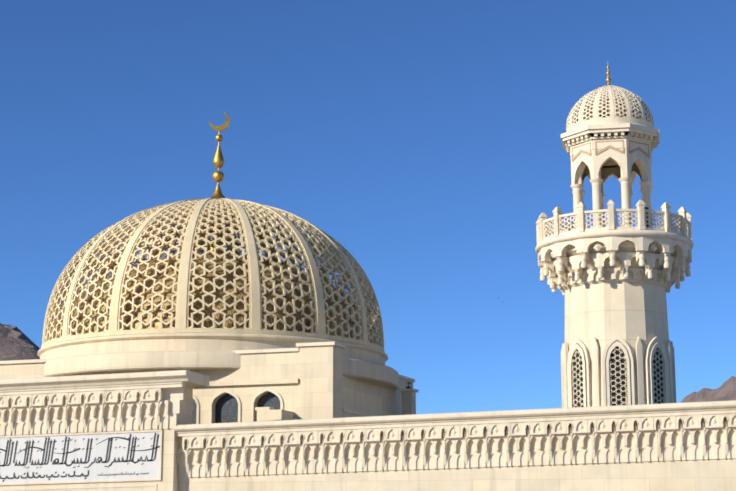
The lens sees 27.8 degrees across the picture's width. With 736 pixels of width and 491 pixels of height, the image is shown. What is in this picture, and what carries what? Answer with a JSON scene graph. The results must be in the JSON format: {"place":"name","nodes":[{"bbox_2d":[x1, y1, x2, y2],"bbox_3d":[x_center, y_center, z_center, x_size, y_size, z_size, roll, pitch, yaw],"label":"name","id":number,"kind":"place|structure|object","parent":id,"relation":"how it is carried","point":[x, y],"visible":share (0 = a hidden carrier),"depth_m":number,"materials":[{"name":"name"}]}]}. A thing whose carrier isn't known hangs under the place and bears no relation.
{"place":"outdoors","nodes":[
{"label":"outdoors","id":0,"kind":"place"},
{"bbox_2d":[0,323,39,360],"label":"hill","id":1,"kind":"structure","parent":0,"point":[16,343],"depth_m":198.60,"materials":[{"name":"stone"}]},
{"bbox_2d":[0,0,735,413],"label":"sky","id":2,"kind":"structure","parent":0,"point":[423,137],"materials":[{"name":"blue"}]},
{"bbox_2d":[573,346,663,406],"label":"window openings","id":3,"kind":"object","parent":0,"point":[613,377],"depth_m":30.85,"materials":[{"name":"beige stone"}]},
{"bbox_2d":[681,376,735,402],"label":"hill","id":4,"kind":"structure","parent":0,"point":[726,391],"depth_m":150.14,"materials":[{"name":"stone"}]},
{"label":"ground","id":5,"kind":"structure","parent":0,"visible":0},
{"bbox_2d":[0,386,192,490],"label":"wall","id":6,"kind":"structure","parent":5,"relation":"on","point":[168,481],"depth_m":28.06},
{"bbox_2d":[0,430,162,490],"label":"panel frame","id":7,"kind":"object","parent":6,"relation":"attached to","point":[112,486],"visible":0.96,"depth_m":28.27,"materials":[{"name":"stone"}]},
{"bbox_2d":[0,432,159,482],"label":"calligraphy panel","id":8,"kind":"object","parent":7,"relation":"attached to","point":[95,469],"visible":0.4,"depth_m":28.36,"materials":[{"name":"white stone"}]},
{"bbox_2d":[0,433,162,481],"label":"calligraphy","id":9,"kind":"object","parent":8,"relation":"attached to","point":[74,450],"visible":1,"depth_m":28.43},
{"bbox_2d":[0,370,208,435],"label":"portal cornice","id":10,"kind":"structure","parent":6,"relation":"on","point":[101,402],"depth_m":28.39,"materials":[{"name":"beige stone"}]},
{"bbox_2d":[0,345,415,423],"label":"hall walls","id":11,"kind":"structure","parent":5,"relation":"on","point":[309,382],"depth_m":30.81,"materials":[{"name":"beige stone"}]},
{"bbox_2d":[0,341,417,416],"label":"hall copings","id":12,"kind":"object","parent":11,"relation":"on","point":[337,344],"visible":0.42,"depth_m":30.96,"materials":[{"name":"beige stone"}]},
{"bbox_2d":[37,333,398,389],"bbox_3d":[-3.632,2.991,35.239,8.718,0.800,8.718,-3,-11,14],"label":"dome drum","id":13,"kind":"object","parent":11,"relation":"on","point":[134,353],"visible":0.48,"depth_m":31.51,"materials":[{"name":"beige stone"}]},
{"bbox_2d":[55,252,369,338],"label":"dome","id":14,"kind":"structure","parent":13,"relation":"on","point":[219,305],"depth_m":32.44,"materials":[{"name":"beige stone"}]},
{"bbox_2d":[208,210,226,252],"bbox_3d":[-3.632,-0.298,35.878,0.438,1.300,0.438,-3,-11,14],"label":"lamp","id":15,"kind":"object","parent":14,"relation":"on","point":[212,247],"visible":0.38,"depth_m":35.73,"materials":[{"name":"gold metal"}]},
{"bbox_2d":[41,198,384,352],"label":"dome ribs","id":16,"kind":"object","parent":13,"relation":"on","point":[182,307],"visible":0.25,"depth_m":32.50,"materials":[{"name":"beige stone"}]},
{"bbox_2d":[44,199,382,347],"bbox_3d":[-3.632,0.798,35.665,8.006,3.707,8.006,-3,-11,14],"label":"dome lattice","id":17,"kind":"object","parent":16,"relation":"attached to","point":[119,235],"visible":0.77,"depth_m":32.78,"materials":[{"name":"beige stone"}]},
{"bbox_2d":[210,131,224,198],"bbox_3d":[-3.632,-1.927,36.195,0.677,1.881,0.677,-3,-11,14],"label":"finial","id":18,"kind":"object","parent":16,"relation":"on","point":[218,163],"visible":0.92,"depth_m":36.09,"materials":[{"name":"gold metal"}]},
{"bbox_2d":[209,112,229,130],"bbox_3d":[-3.632,-3.034,36.410,0.500,0.489,0.040,1,-11,-4],"label":"crescent","id":19,"kind":"object","parent":18,"relation":"attached to","point":[225,125],"visible":1,"depth_m":36.37,"materials":[{"name":"gold metal"}]},
{"bbox_2d":[193,387,282,423],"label":"window arch surrounds","id":20,"kind":"object","parent":11,"relation":"attached to","point":[215,396],"visible":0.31,"depth_m":30.84,"materials":[{"name":"beige stone"}]},
{"bbox_2d":[192,392,279,423],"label":"arched windows","id":21,"kind":"structure","parent":20,"relation":"in","point":[226,408],"depth_m":31.07,"materials":[{"name":"black glass"}]},
{"bbox_2d":[255,407,293,420],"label":"annex block","id":22,"kind":"structure","parent":5,"relation":"on","point":[267,414],"depth_m":29.92,"materials":[{"name":"stone"}]},
{"bbox_2d":[178,458,735,490],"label":"perimeter wall","id":23,"kind":"structure","parent":5,"relation":"on","point":[701,475],"depth_m":26.49,"materials":[{"name":"stone"}]},
{"bbox_2d":[174,400,735,477],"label":"parapet frieze","id":24,"kind":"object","parent":23,"relation":"attached to","point":[641,433],"depth_m":26.72,"materials":[{"name":"stone"}]},
{"bbox_2d":[565,282,668,406],"bbox_3d":[5.354,7.543,30.987,2.300,13.520,2.300,-3,-11,14],"label":"minaret shaft","id":25,"kind":"object","parent":5,"relation":"on","point":[628,313],"visible":0.27,"depth_m":31.19,"materials":[{"name":"beige stone"}]},
{"bbox_2d":[538,236,691,295],"bbox_3d":[5.354,0.549,32.346,3.298,0.870,3.298,-3,-11,14],"label":"muqarnas corbel","id":26,"kind":"object","parent":25,"relation":"attached to","point":[565,265],"visible":0.88,"depth_m":31.23,"materials":[{"name":"beige stone"}]},
{"bbox_2d":[535,229,693,253],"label":"balcony slab","id":27,"kind":"structure","parent":26,"relation":"on","point":[613,232],"depth_m":31.01,"materials":[{"name":"beige stone"}]},
{"bbox_2d":[570,177,652,229],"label":"columns","id":28,"kind":"structure","parent":27,"relation":"on","point":[626,195],"depth_m":31.94,"materials":[{"name":"beige stone"}]},
{"bbox_2d":[561,123,658,193],"bbox_3d":[5.354,-1.841,32.811,2.181,1.140,2.181,-3,-11,14],"label":"minaret arcade","id":29,"kind":"object","parent":28,"relation":"on","point":[605,165],"visible":0.85,"depth_m":32.14},
{"bbox_2d":[571,122,647,130],"bbox_3d":[5.354,-2.288,32.898,1.970,0.350,1.970,-3,-11,14],"label":"ring","id":30,"kind":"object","parent":29,"relation":"on","point":[609,123],"depth_m":32.05,"materials":[{"name":"beige stone"}]},
{"bbox_2d":[576,100,639,136],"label":"dome lattice openings","id":31,"kind":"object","parent":30,"relation":"on","point":[600,115],"depth_m":32.40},
{"bbox_2d":[566,85,653,131],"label":"dome ribs","id":32,"kind":"object","parent":29,"relation":"on","point":[611,120],"visible":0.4,"depth_m":32.23,"materials":[{"name":"beige stone"}]},
{"bbox_2d":[606,65,610,85],"bbox_3d":[5.354,-3.819,33.195,0.160,0.590,0.160,-3,-11,14],"label":"finial","id":33,"kind":"object","parent":32,"relation":"on","point":[608,80],"visible":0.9,"depth_m":33.15,"materials":[{"name":"gold metal"}]},
{"bbox_2d":[566,86,653,128],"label":"minaret dome","id":34,"kind":"structure","parent":32,"relation":"attached to","point":[605,93],"depth_m":32.32,"materials":[{"name":"beige stone"}]},
{"bbox_2d":[570,140,651,165],"bbox_3d":[5.354,-1.937,32.829,1.787,0.315,1.787,-3,-11,14],"label":"pavilion inlay","id":35,"kind":"object","parent":29,"relation":"attached to","point":[614,148],"visible":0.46,"depth_m":32.06,"materials":[{"name":"beige stone"}]},
{"bbox_2d":[536,200,691,243],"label":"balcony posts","id":36,"kind":"object","parent":27,"relation":"on","point":[683,215],"visible":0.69,"depth_m":31.18,"materials":[{"name":"beige stone"}]},
{"bbox_2d":[539,211,688,238],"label":"balustrade lattice panels","id":37,"kind":"object","parent":36,"relation":"attached to","point":[674,225],"visible":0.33,"depth_m":31.13,"materials":[{"name":"beige stone"}]},
{"bbox_2d":[561,336,675,407],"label":"arched window surrounds","id":38,"kind":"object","parent":25,"relation":"attached to","point":[667,353],"depth_m":30.95,"materials":[{"name":"beige stone"}]},
{"bbox_2d":[572,348,664,406],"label":"window lattice screens","id":39,"kind":"object","parent":38,"relation":"in","point":[656,367],"visible":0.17,"depth_m":30.97,"materials":[{"name":"beige stone"}]}
]}

